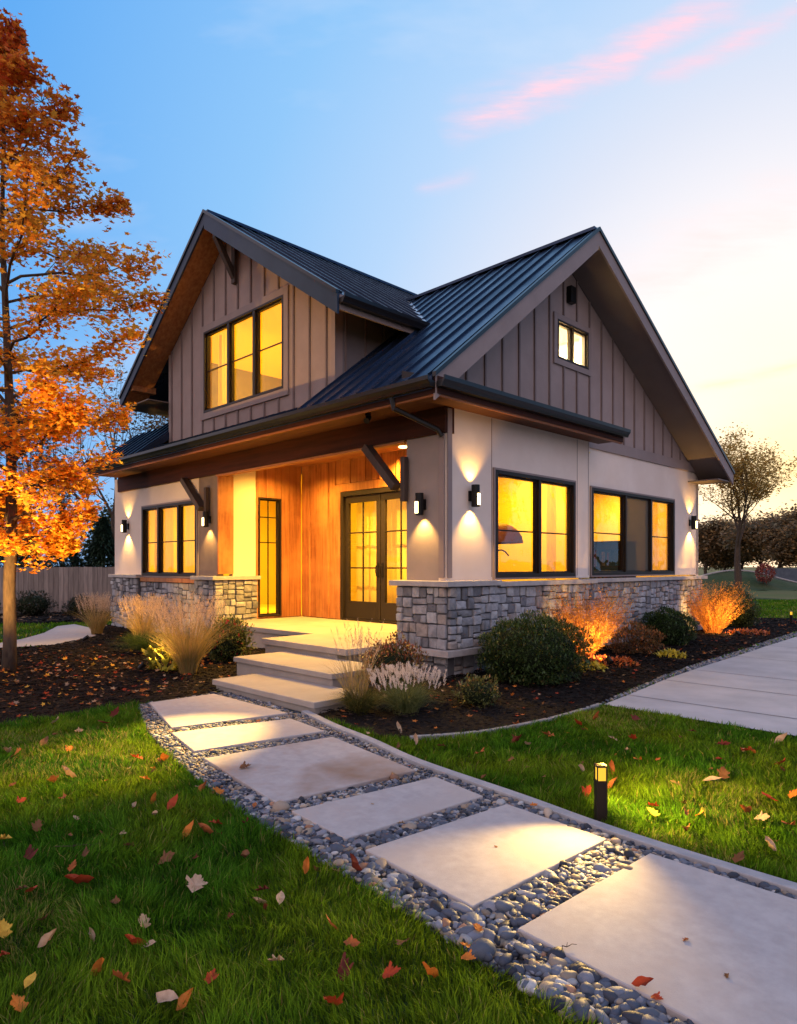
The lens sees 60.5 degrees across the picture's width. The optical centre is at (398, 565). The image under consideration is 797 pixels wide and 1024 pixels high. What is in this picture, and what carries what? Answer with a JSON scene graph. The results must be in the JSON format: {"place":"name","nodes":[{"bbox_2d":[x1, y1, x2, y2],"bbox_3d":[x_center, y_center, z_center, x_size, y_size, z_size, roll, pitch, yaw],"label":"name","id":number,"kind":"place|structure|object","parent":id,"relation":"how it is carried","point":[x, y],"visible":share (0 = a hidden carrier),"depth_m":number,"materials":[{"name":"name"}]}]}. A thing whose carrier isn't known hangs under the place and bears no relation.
{"place":"outdoors","nodes":[
{"label":"outdoors","id":0,"kind":"place"},
{"bbox_2d":[0,624,264,723],"bbox_3d":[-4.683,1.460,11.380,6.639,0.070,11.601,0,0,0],"label":"bark mulch","id":1,"kind":"object","parent":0,"point":[76,648],"visible":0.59,"depth_m":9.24,"materials":[{"name":"wood"}]},
{"bbox_2d":[0,7,171,672],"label":"maple tree","id":2,"kind":"object","parent":1,"relation":"on","point":[67,417],"visible":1,"depth_m":9.39,"materials":[{"name":"orange plant"}]},
{"bbox_2d":[65,591,122,634],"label":"feather grass","id":3,"kind":"object","parent":1,"relation":"on","point":[96,625],"depth_m":14.59,"materials":[{"name":"plant"}]},
{"bbox_2d":[0,625,264,716],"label":"leaf litter","id":4,"kind":"object","parent":1,"relation":"on","point":[80,677],"visible":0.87,"depth_m":8.74,"materials":[{"name":"plant"}]},
{"bbox_2d":[110,630,155,646],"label":"fountain grass","id":5,"kind":"object","parent":1,"relation":"on","point":[133,637],"depth_m":12.25,"materials":[{"name":"plant"}]},
{"bbox_2d":[109,593,169,636],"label":"feather grass","id":6,"kind":"object","parent":1,"relation":"on","point":[132,626],"depth_m":12.85,"materials":[{"name":"plant"}]},
{"bbox_2d":[113,634,165,651],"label":"fountain grass","id":7,"kind":"object","parent":1,"relation":"on","point":[141,643],"depth_m":11.26,"materials":[{"name":"plant"}]},
{"bbox_2d":[141,636,178,670],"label":"hosta clump","id":8,"kind":"object","parent":1,"relation":"on","point":[151,652],"visible":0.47,"depth_m":9.50,"materials":[{"name":"yellow plant"}]},
{"bbox_2d":[129,590,238,675],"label":"feather grass","id":9,"kind":"object","parent":1,"relation":"on","point":[188,655],"depth_m":9.14,"materials":[{"name":"plant"}]},
{"bbox_2d":[201,613,256,661],"bbox_3d":[-2.656,1.114,10.604,0.894,0.800,0.867,0,0,0],"label":"flowering shrub","id":10,"kind":"object","parent":1,"relation":"on","point":[234,645],"visible":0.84,"depth_m":10.42,"materials":[{"name":"green plant"}]},
{"bbox_2d":[0,761,340,876],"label":"lawn grass","id":11,"kind":"structure","parent":0,"point":[106,820],"depth_m":3.85,"materials":[{"name":"plant"}]},
{"bbox_2d":[23,844,37,859],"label":"fallen leaf","id":12,"kind":"object","parent":11,"relation":"on","point":[30,850],"visible":1,"depth_m":3.41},
{"bbox_2d":[326,618,387,712],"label":"feather grass","id":13,"kind":"object","parent":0,"point":[350,683],"depth_m":6.97,"materials":[{"name":"plant"}]},
{"bbox_2d":[323,681,392,715],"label":"fountain grass","id":14,"kind":"object","parent":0,"point":[357,706],"depth_m":6.80,"materials":[{"name":"plant"}]},
{"bbox_2d":[0,594,796,1023],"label":"lawn","id":15,"kind":"structure","parent":0,"point":[416,966],"depth_m":2.71,"materials":[{"name":"plant"}]},
{"bbox_2d":[0,918,12,938],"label":"fallen leaf","id":16,"kind":"object","parent":15,"relation":"on","point":[5,927],"visible":1,"depth_m":2.71,"materials":[{"name":"plant"}]},
{"bbox_2d":[10,993,28,1012],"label":"fallen leaf","id":17,"kind":"object","parent":15,"relation":"on","point":[14,1002],"visible":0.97,"depth_m":2.25,"materials":[{"name":"plant"}]},
{"bbox_2d":[16,521,43,566],"bbox_3d":[-13.640,-0.043,24.992,2.311,3.286,2.269,0,0,0],"label":"conifer","id":18,"kind":"object","parent":15,"relation":"on","point":[19,560],"visible":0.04,"depth_m":24.72,"materials":[{"name":"green plant"}]},
{"bbox_2d":[24,971,36,987],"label":"fallen leaf","id":19,"kind":"object","parent":15,"relation":"on","point":[28,980],"visible":1,"depth_m":2.38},
{"bbox_2d":[37,928,56,947],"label":"fallen leaf","id":20,"kind":"object","parent":15,"relation":"on","point":[45,939],"visible":1,"depth_m":2.63,"materials":[{"name":"plant"}]},
{"bbox_2d":[0,624,94,647],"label":"garden walk","id":21,"kind":"structure","parent":15,"relation":"on","point":[61,634],"depth_m":14.22,"materials":[{"name":"concrete"}]},
{"bbox_2d":[4,397,102,598],"bbox_3d":[-15.082,-2.609,29.009,3.979,8.466,5.989,0,0,-40],"label":"bare tree","id":22,"kind":"object","parent":15,"relation":"on","point":[62,501],"visible":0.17,"depth_m":28.72,"materials":[{"name":"brown plant"}]},
{"bbox_2d":[41,510,84,599],"bbox_3d":[-11.794,-0.191,23.985,2.159,3.582,2.201,0,0,0],"label":"conifer","id":23,"kind":"object","parent":15,"relation":"on","point":[76,562],"visible":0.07,"depth_m":23.74,"materials":[{"name":"green plant"}]},
{"bbox_2d":[64,874,93,883],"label":"fallen leaf","id":24,"kind":"object","parent":15,"relation":"on","point":[76,878],"visible":1,"depth_m":3.11,"materials":[{"name":"plant"}]},
{"bbox_2d":[20,358,144,539],"bbox_3d":[-12.265,-3.289,26.576,4.663,9.870,4.179,0,0,-11],"label":"bare tree","id":25,"kind":"object","parent":15,"relation":"on","point":[112,511],"visible":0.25,"depth_m":26.79,"materials":[{"name":"brown plant"}]},
{"bbox_2d":[69,488,113,566],"bbox_3d":[-12.084,-0.900,28.506,4.252,5.020,3.233,0,0,0],"label":"bushy tree","id":26,"kind":"object","parent":15,"relation":"on","point":[91,531],"visible":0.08,"depth_m":28.25,"materials":[{"name":"green plant"}]},
{"bbox_2d":[0,698,184,770],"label":"lawn grass","id":27,"kind":"structure","parent":15,"relation":"on","point":[118,737],"depth_m":5.72,"materials":[{"name":"plant"}]},
{"bbox_2d":[91,957,104,975],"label":"fallen leaf","id":28,"kind":"object","parent":15,"relation":"on","point":[97,964],"visible":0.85,"depth_m":2.42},
{"bbox_2d":[81,516,114,599],"bbox_3d":[-10.609,-0.093,24.497,2.254,3.387,2.255,0,0,0],"label":"conifer","id":29,"kind":"object","parent":15,"relation":"on","point":[102,549],"visible":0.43,"depth_m":24.26,"materials":[{"name":"green plant"}]},
{"bbox_2d":[83,356,168,449],"bbox_3d":[-11.513,-4.141,32.228,6.400,11.531,7.369,0,0,0],"label":"bare tree","id":30,"kind":"object","parent":15,"relation":"on","point":[157,423],"visible":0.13,"depth_m":30.84,"materials":[{"name":"brown plant"}]},
{"bbox_2d":[125,934,145,944],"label":"fallen leaf","id":31,"kind":"object","parent":15,"relation":"on","point":[132,938],"visible":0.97,"depth_m":2.61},
{"bbox_2d":[156,989,177,1002],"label":"fallen leaf","id":32,"kind":"object","parent":15,"relation":"on","point":[166,995],"visible":1,"depth_m":2.29,"materials":[{"name":"plant"}]},
{"bbox_2d":[176,987,193,1009],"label":"fallen leaf","id":33,"kind":"object","parent":15,"relation":"on","point":[181,1002],"visible":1,"depth_m":2.26,"materials":[{"name":"plant"}]},
{"bbox_2d":[186,873,207,892],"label":"fallen leaf","id":34,"kind":"object","parent":15,"relation":"on","point":[195,881],"visible":1,"depth_m":3.10,"materials":[{"name":"plant"}]},
{"bbox_2d":[203,968,218,983],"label":"fallen leaf","id":35,"kind":"object","parent":15,"relation":"on","point":[212,973],"visible":0.99,"depth_m":2.38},
{"bbox_2d":[323,992,343,1005],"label":"fallen leaf","id":36,"kind":"object","parent":15,"relation":"on","point":[332,1000],"visible":1,"depth_m":2.26,"materials":[{"name":"plant"}]},
{"bbox_2d":[336,952,353,979],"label":"fallen leaf","id":37,"kind":"object","parent":15,"relation":"on","point":[344,961],"visible":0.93,"depth_m":2.44,"materials":[{"name":"plant"}]},
{"bbox_2d":[382,961,400,978],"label":"fallen leaf","id":38,"kind":"object","parent":15,"relation":"on","point":[389,970],"visible":1,"depth_m":2.42,"materials":[{"name":"plant"}]},
{"bbox_2d":[0,599,796,683],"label":"lawn grass","id":39,"kind":"structure","parent":15,"relation":"on","point":[784,606],"depth_m":19.51,"materials":[{"name":"plant"}]},
{"bbox_2d":[84,209,734,713],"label":"house","id":40,"kind":"structure","parent":15,"relation":"on","point":[318,461],"depth_m":12.28,"materials":[{"name":"beige paint"}]},
{"bbox_2d":[141,499,197,577],"bbox_3d":[-4.920,-0.555,14.708,0.130,1.610,2.560,0,0,-45],"label":"window","id":41,"kind":"structure","parent":40,"relation":"in","point":[180,573],"depth_m":14.93,"materials":[{"name":"brown metal"}]},
{"bbox_2d":[200,285,288,420],"bbox_3d":[-2.876,-3.830,12.650,0.130,1.860,2.960,0,0,-45],"label":"window","id":42,"kind":"structure","parent":40,"relation":"in","point":[253,309],"depth_m":12.53,"materials":[{"name":"brown metal"}]},
{"bbox_2d":[340,487,406,623],"bbox_3d":[-0.330,-0.200,12.953,0.191,2.540,2.260,0,0,-45],"label":"front door","id":43,"kind":"structure","parent":40,"relation":"in","point":[377,611],"depth_m":13.14,"materials":[{"name":"brown metal"}]},
{"bbox_2d":[498,523,522,555],"bbox_3d":[1.479,0.180,10.589,0.906,1.700,0.811,0,0,-8],"label":"arc lamp","id":44,"kind":"object","parent":40,"relation":"in","point":[505,537],"visible":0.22,"depth_m":10.30,"materials":[{"name":"black metal"}]},
{"bbox_2d":[493,467,575,579],"bbox_3d":[2.116,-0.605,10.583,2.220,1.610,0.130,0,0,-45],"label":"window","id":45,"kind":"structure","parent":40,"relation":"in","point":[537,573],"depth_m":10.58,"materials":[{"name":"brown metal"}]},
{"bbox_2d":[553,311,590,375],"bbox_3d":[2.969,-3.795,11.782,1.200,0.850,0.130,0,0,-45],"label":"window","id":46,"kind":"structure","parent":40,"relation":"in","point":[572,327],"depth_m":11.75,"materials":[{"name":"brown metal"}]},
{"bbox_2d":[589,541,635,578],"bbox_3d":[4.403,0.255,14.582,0.400,1.550,1.200,0,0,-45],"label":"window","id":47,"kind":"structure","parent":40,"relation":"in","point":[606,555],"depth_m":14.53,"materials":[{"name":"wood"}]},
{"bbox_2d":[590,486,674,576],"bbox_3d":[4.636,-0.615,13.439,3.520,1.630,0.130,0,0,-45],"label":"window","id":48,"kind":"structure","parent":40,"relation":"in","point":[636,509],"depth_m":13.47,"materials":[{"name":"brown metal"}]},
{"bbox_2d":[422,961,438,977],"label":"fallen leaf","id":49,"kind":"object","parent":15,"relation":"on","point":[433,971],"visible":1,"depth_m":2.42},
{"bbox_2d":[143,684,796,770],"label":"lawn grass","id":50,"kind":"structure","parent":15,"relation":"on","point":[601,728],"depth_m":5.65,"materials":[{"name":"plant"}]},
{"bbox_2d":[409,703,601,740],"bbox_3d":[1.182,1.490,6.481,2.498,0.060,0.257,0,0,-35],"label":"bed edging","id":51,"kind":"object","parent":15,"relation":"on","point":[518,725],"visible":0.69,"depth_m":6.21,"materials":[{"name":"stone"}]},
{"bbox_2d":[301,710,796,895],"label":"path kerb","id":52,"kind":"structure","parent":15,"relation":"on","point":[756,877],"depth_m":3.91,"materials":[{"name":"concrete"}]},
{"bbox_2d":[317,617,796,737],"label":"bark mulch","id":53,"kind":"object","parent":15,"relation":"on","point":[771,626],"visible":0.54,"depth_m":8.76,"materials":[{"name":"wood"}]},
{"bbox_2d":[355,629,428,697],"bbox_3d":[-0.070,1.124,7.781,0.867,0.781,0.866,0,0,0],"label":"russet shrub","id":54,"kind":"object","parent":53,"relation":"on","point":[394,654],"visible":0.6,"depth_m":7.63,"materials":[{"name":"plant"}]},
{"bbox_2d":[451,672,502,707],"bbox_3d":[0.857,1.324,7.248,0.547,0.381,0.525,0,0,-44],"label":"shrub","id":55,"kind":"object","parent":53,"relation":"on","point":[479,691],"visible":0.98,"depth_m":7.13,"materials":[{"name":"green plant"}]},
{"bbox_2d":[474,609,593,686],"bbox_3d":[1.755,1.038,8.815,1.529,0.957,1.562,0,0,0],"label":"boxwood","id":56,"kind":"object","parent":53,"relation":"on","point":[521,648],"visible":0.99,"depth_m":8.47,"materials":[{"name":"green plant"}]},
{"bbox_2d":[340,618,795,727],"bbox_3d":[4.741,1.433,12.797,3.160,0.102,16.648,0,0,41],"label":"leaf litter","id":57,"kind":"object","parent":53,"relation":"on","point":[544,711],"visible":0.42,"depth_m":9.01,"materials":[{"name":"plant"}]},
{"bbox_2d":[536,583,639,658],"bbox_3d":[2.866,0.874,10.754,1.879,1.252,1.836,0,0,15],"label":"orange shrub","id":58,"kind":"object","parent":53,"relation":"on","point":[595,632],"visible":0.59,"depth_m":10.47,"materials":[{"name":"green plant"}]},
{"bbox_2d":[574,659,606,671],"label":"yellow groundcover","id":59,"kind":"object","parent":53,"relation":"on","point":[595,664],"visible":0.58,"depth_m":9.58,"materials":[{"name":"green plant"}]},
{"bbox_2d":[577,654,639,668],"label":"red groundcover","id":60,"kind":"object","parent":53,"relation":"on","point":[625,659],"visible":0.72,"depth_m":10.12,"materials":[{"name":"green plant"}]},
{"bbox_2d":[603,620,667,654],"bbox_3d":[4.034,1.214,11.556,1.092,0.604,1.089,0,0,0],"label":"russet shrub","id":61,"kind":"object","parent":53,"relation":"on","point":[614,639],"visible":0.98,"depth_m":11.44,"materials":[{"name":"brown plant"}]},
{"bbox_2d":[634,605,699,645],"bbox_3d":[5.059,1.121,12.809,1.177,0.789,1.157,0,0,0],"label":"boxwood","id":62,"kind":"object","parent":53,"relation":"on","point":[673,626],"visible":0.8,"depth_m":12.53,"materials":[{"name":"green plant"}]},
{"bbox_2d":[653,648,687,659],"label":"yellow groundcover","id":63,"kind":"object","parent":53,"relation":"on","point":[667,653],"visible":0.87,"depth_m":10.91,"materials":[{"name":"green plant"}]},
{"bbox_2d":[682,580,752,634],"bbox_3d":[6.789,0.892,14.795,1.780,1.215,1.773,0,0,-42],"label":"orange shrub","id":64,"kind":"object","parent":53,"relation":"on","point":[713,626],"visible":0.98,"depth_m":14.65,"materials":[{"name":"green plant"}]},
{"bbox_2d":[706,584,756,617],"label":"ornamental grass","id":65,"kind":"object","parent":53,"relation":"on","point":[740,590],"depth_m":18.65,"materials":[{"name":"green plant"}]},
{"bbox_2d":[720,594,763,626],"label":"boxwood","id":66,"kind":"object","parent":53,"relation":"on","point":[747,617],"visible":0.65,"depth_m":16.23,"materials":[{"name":"green plant"}]},
{"bbox_2d":[725,627,769,634],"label":"red groundcover","id":67,"kind":"object","parent":53,"relation":"on","point":[754,631],"visible":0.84,"depth_m":14.64,"materials":[{"name":"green plant"}]},
{"bbox_2d":[445,760,796,882],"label":"lawn grass","id":68,"kind":"structure","parent":15,"relation":"on","point":[654,789],"depth_m":4.27,"materials":[{"name":"plant"}]},
{"bbox_2d":[594,763,606,821],"bbox_3d":[1.176,1.327,3.975,0.060,0.345,0.060,0,0,-2],"label":"bollard lamp","id":69,"kind":"object","parent":68,"relation":"on","point":[600,791],"visible":0.96,"depth_m":3.94,"materials":[{"name":"brown metal"}]},
{"bbox_2d":[0,0,796,566],"label":"sky","id":70,"kind":"structure","parent":0,"point":[415,146],"materials":[{"name":"blue"}]},
{"bbox_2d":[365,661,446,715],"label":"fountain grass","id":71,"kind":"object","parent":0,"point":[403,702],"depth_m":6.77,"materials":[{"name":"plant"}]},
{"bbox_2d":[68,567,796,598],"bbox_3d":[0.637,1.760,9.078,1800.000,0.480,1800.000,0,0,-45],"label":"ground","id":72,"kind":"structure","parent":0,"point":[781,594],"depth_m":39.01,"materials":[{"name":"plant"}]},
{"bbox_2d":[0,384,76,566],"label":"bare tree","id":73,"kind":"object","parent":72,"relation":"on","point":[1,403],"visible":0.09,"depth_m":30.44,"materials":[{"name":"brown plant"}]},
{"bbox_2d":[698,511,741,573],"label":"distant tree","id":74,"kind":"object","parent":72,"relation":"on","point":[709,548],"visible":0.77,"depth_m":73.65,"materials":[{"name":"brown plant"}]},
{"bbox_2d":[698,422,796,588],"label":"bronze tree","id":75,"kind":"object","parent":72,"relation":"on","point":[751,482],"visible":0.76,"depth_m":38.77,"materials":[{"name":"brown plant"}]},
{"bbox_2d":[725,515,769,571],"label":"distant tree","id":76,"kind":"object","parent":72,"relation":"on","point":[744,561],"visible":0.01,"depth_m":78.09,"materials":[{"name":"brown plant"}]},
{"bbox_2d":[718,506,779,572],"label":"distant tree","id":77,"kind":"object","parent":72,"relation":"on","point":[744,551],"visible":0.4,"depth_m":68.50,"materials":[{"name":"brown plant"}]},
{"bbox_2d":[701,571,796,590],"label":"grassy mound","id":78,"kind":"object","parent":72,"relation":"on","point":[749,579],"visible":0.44,"depth_m":44.09,"materials":[{"name":"green plant"}]},
{"bbox_2d":[700,570,796,582],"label":"mound coping","id":79,"kind":"object","parent":78,"relation":"on","point":[748,571],"visible":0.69,"depth_m":45.56,"materials":[{"name":"stone"}]},
{"bbox_2d":[732,507,794,532],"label":"distant tree","id":80,"kind":"object","parent":72,"relation":"on","point":[762,521],"visible":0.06,"depth_m":67.53,"materials":[{"name":"brown plant"}]},
{"bbox_2d":[733,500,796,567],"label":"distant tree","id":81,"kind":"object","parent":72,"relation":"on","point":[765,540],"visible":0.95,"depth_m":63.66,"materials":[{"name":"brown plant"}]},
{"bbox_2d":[755,562,776,584],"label":"red bush","id":82,"kind":"object","parent":72,"relation":"on","point":[762,567],"visible":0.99,"depth_m":43.32,"materials":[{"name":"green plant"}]},
{"bbox_2d":[763,568,796,582],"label":"road","id":83,"kind":"structure","parent":72,"relation":"on","point":[788,573],"depth_m":57.63,"materials":[{"name":"asphalt"}]},
{"bbox_2d":[155,738,758,1023],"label":"gravel path","id":84,"kind":"structure","parent":0,"point":[519,960],"depth_m":2.70,"materials":[{"name":"gravel"}]},
{"bbox_2d":[149,694,287,729],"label":"paving slab","id":85,"kind":"structure","parent":84,"relation":"on","point":[196,711],"depth_m":6.83,"materials":[{"name":"concrete"}]},
{"bbox_2d":[172,719,323,752],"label":"paving slab","id":86,"kind":"structure","parent":84,"relation":"on","point":[207,739],"depth_m":5.90,"materials":[{"name":"concrete"}]},
{"bbox_2d":[204,737,414,802],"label":"paving slab","id":87,"kind":"structure","parent":84,"relation":"on","point":[287,773],"depth_m":4.91,"materials":[{"name":"concrete"}]},
{"bbox_2d":[292,777,482,840],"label":"paving slab","id":88,"kind":"structure","parent":84,"relation":"on","point":[346,819],"depth_m":4.12,"materials":[{"name":"concrete"}]},
{"bbox_2d":[138,691,796,1023],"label":"river gravel","id":89,"kind":"structure","parent":84,"relation":"on","point":[613,854],"depth_m":3.28,"materials":[{"name":"gravel"}]},
{"bbox_2d":[272,800,289,810],"bbox_3d":[-0.715,1.463,4.142,0.120,0.073,0.100,-10,-1,16],"label":"river stone","id":90,"kind":"object","parent":89,"relation":"on","point":[279,805],"visible":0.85,"depth_m":4.12,"materials":[{"name":"stone"}]},
{"bbox_2d":[482,900,496,911],"bbox_3d":[0.395,1.468,2.944,0.093,0.056,0.077,-19,-11,33],"label":"river stone","id":91,"kind":"object","parent":89,"relation":"on","point":[490,904],"visible":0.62,"depth_m":2.92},
{"bbox_2d":[495,900,514,911],"bbox_3d":[0.454,1.465,2.933,0.110,0.054,0.077,21,-23,-27],"label":"river stone","id":92,"kind":"object","parent":89,"relation":"on","point":[503,905],"visible":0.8,"depth_m":2.90,"materials":[{"name":"stone"}]},
{"bbox_2d":[516,978,536,994],"bbox_3d":[0.451,1.474,2.399,0.077,0.031,0.060,-7,18,29],"label":"river stone","id":93,"kind":"object","parent":89,"relation":"on","point":[531,983],"visible":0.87,"depth_m":2.39,"materials":[{"name":"stone"}]},
{"bbox_2d":[522,901,540,916],"bbox_3d":[0.574,1.468,2.919,0.084,0.061,0.101,-16,-8,39],"label":"river stone","id":94,"kind":"object","parent":89,"relation":"on","point":[532,907],"visible":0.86,"depth_m":2.89,"materials":[{"name":"stone"}]},
{"bbox_2d":[547,946,565,958],"bbox_3d":[0.602,1.471,2.581,0.072,0.053,0.087,-7,5,43],"label":"river stone","id":95,"kind":"object","parent":89,"relation":"on","point":[557,951],"visible":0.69,"depth_m":2.57,"materials":[{"name":"stone"}]},
{"bbox_2d":[572,999,589,1023],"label":"river stone","id":96,"kind":"object","parent":89,"relation":"on","point":[578,1005],"visible":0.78,"depth_m":2.23,"materials":[{"name":"stone"}]},
{"bbox_2d":[578,966,600,981],"bbox_3d":[0.681,1.471,2.446,0.087,0.043,0.061,19,20,27],"label":"river stone","id":97,"kind":"object","parent":89,"relation":"on","point":[597,976],"visible":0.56,"depth_m":2.44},
{"bbox_2d":[621,1011,644,1023],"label":"river stone","id":98,"kind":"object","parent":89,"relation":"on","point":[633,1017],"visible":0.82,"depth_m":2.20,"materials":[{"name":"stone"}]},
{"bbox_2d":[640,1014,663,1023],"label":"river stone","id":99,"kind":"object","parent":89,"relation":"on","point":[648,1019],"visible":0.85,"depth_m":2.17,"materials":[{"name":"stone"}]},
{"bbox_2d":[365,804,606,910],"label":"paving slab","id":100,"kind":"structure","parent":84,"relation":"on","point":[466,861],"depth_m":3.48,"materials":[{"name":"concrete"}]},
{"bbox_2d":[518,853,796,1023],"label":"paving slab","id":101,"kind":"structure","parent":84,"relation":"on","point":[624,928],"depth_m":2.67,"materials":[{"name":"concrete"}]},
{"bbox_2d":[631,976,653,986],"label":"fallen leaf","id":102,"kind":"object","parent":101,"relation":"on","point":[638,981],"visible":1,"depth_m":2.35,"materials":[{"name":"plant"}]},
{"bbox_2d":[605,637,796,735],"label":"driveway","id":103,"kind":"structure","parent":0,"point":[749,700],"depth_m":7.91,"materials":[{"name":"concrete"}]},
{"label":"gravel margin","id":104,"kind":"structure","parent":0,"visible":0},
{"bbox_2d":[601,631,796,703],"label":"margin gravel","id":105,"kind":"structure","parent":104,"relation":"on","point":[709,661],"depth_m":10.34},
{"label":"mulch bed","id":106,"kind":"structure","parent":0,"visible":0},
{"bbox_2d":[16,589,58,615],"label":"shrub","id":107,"kind":"object","parent":106,"relation":"on","point":[30,604],"visible":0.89,"depth_m":19.62,"materials":[{"name":"green plant"}]},
{"bbox_2d":[0,611,111,622],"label":"bark mulch","id":108,"kind":"object","parent":106,"relation":"on","point":[44,619],"visible":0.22,"depth_m":18.68,"materials":[{"name":"wood"}]},
{"bbox_2d":[0,567,114,613],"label":"wooden fence","id":109,"kind":"object","parent":106,"relation":"on","point":[53,581],"visible":0.47,"depth_m":21.36,"materials":[{"name":"wood"}]},
{"bbox_2d":[57,594,96,615],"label":"shrub","id":110,"kind":"object","parent":106,"relation":"on","point":[71,604],"visible":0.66,"depth_m":19.91,"materials":[{"name":"green plant"}]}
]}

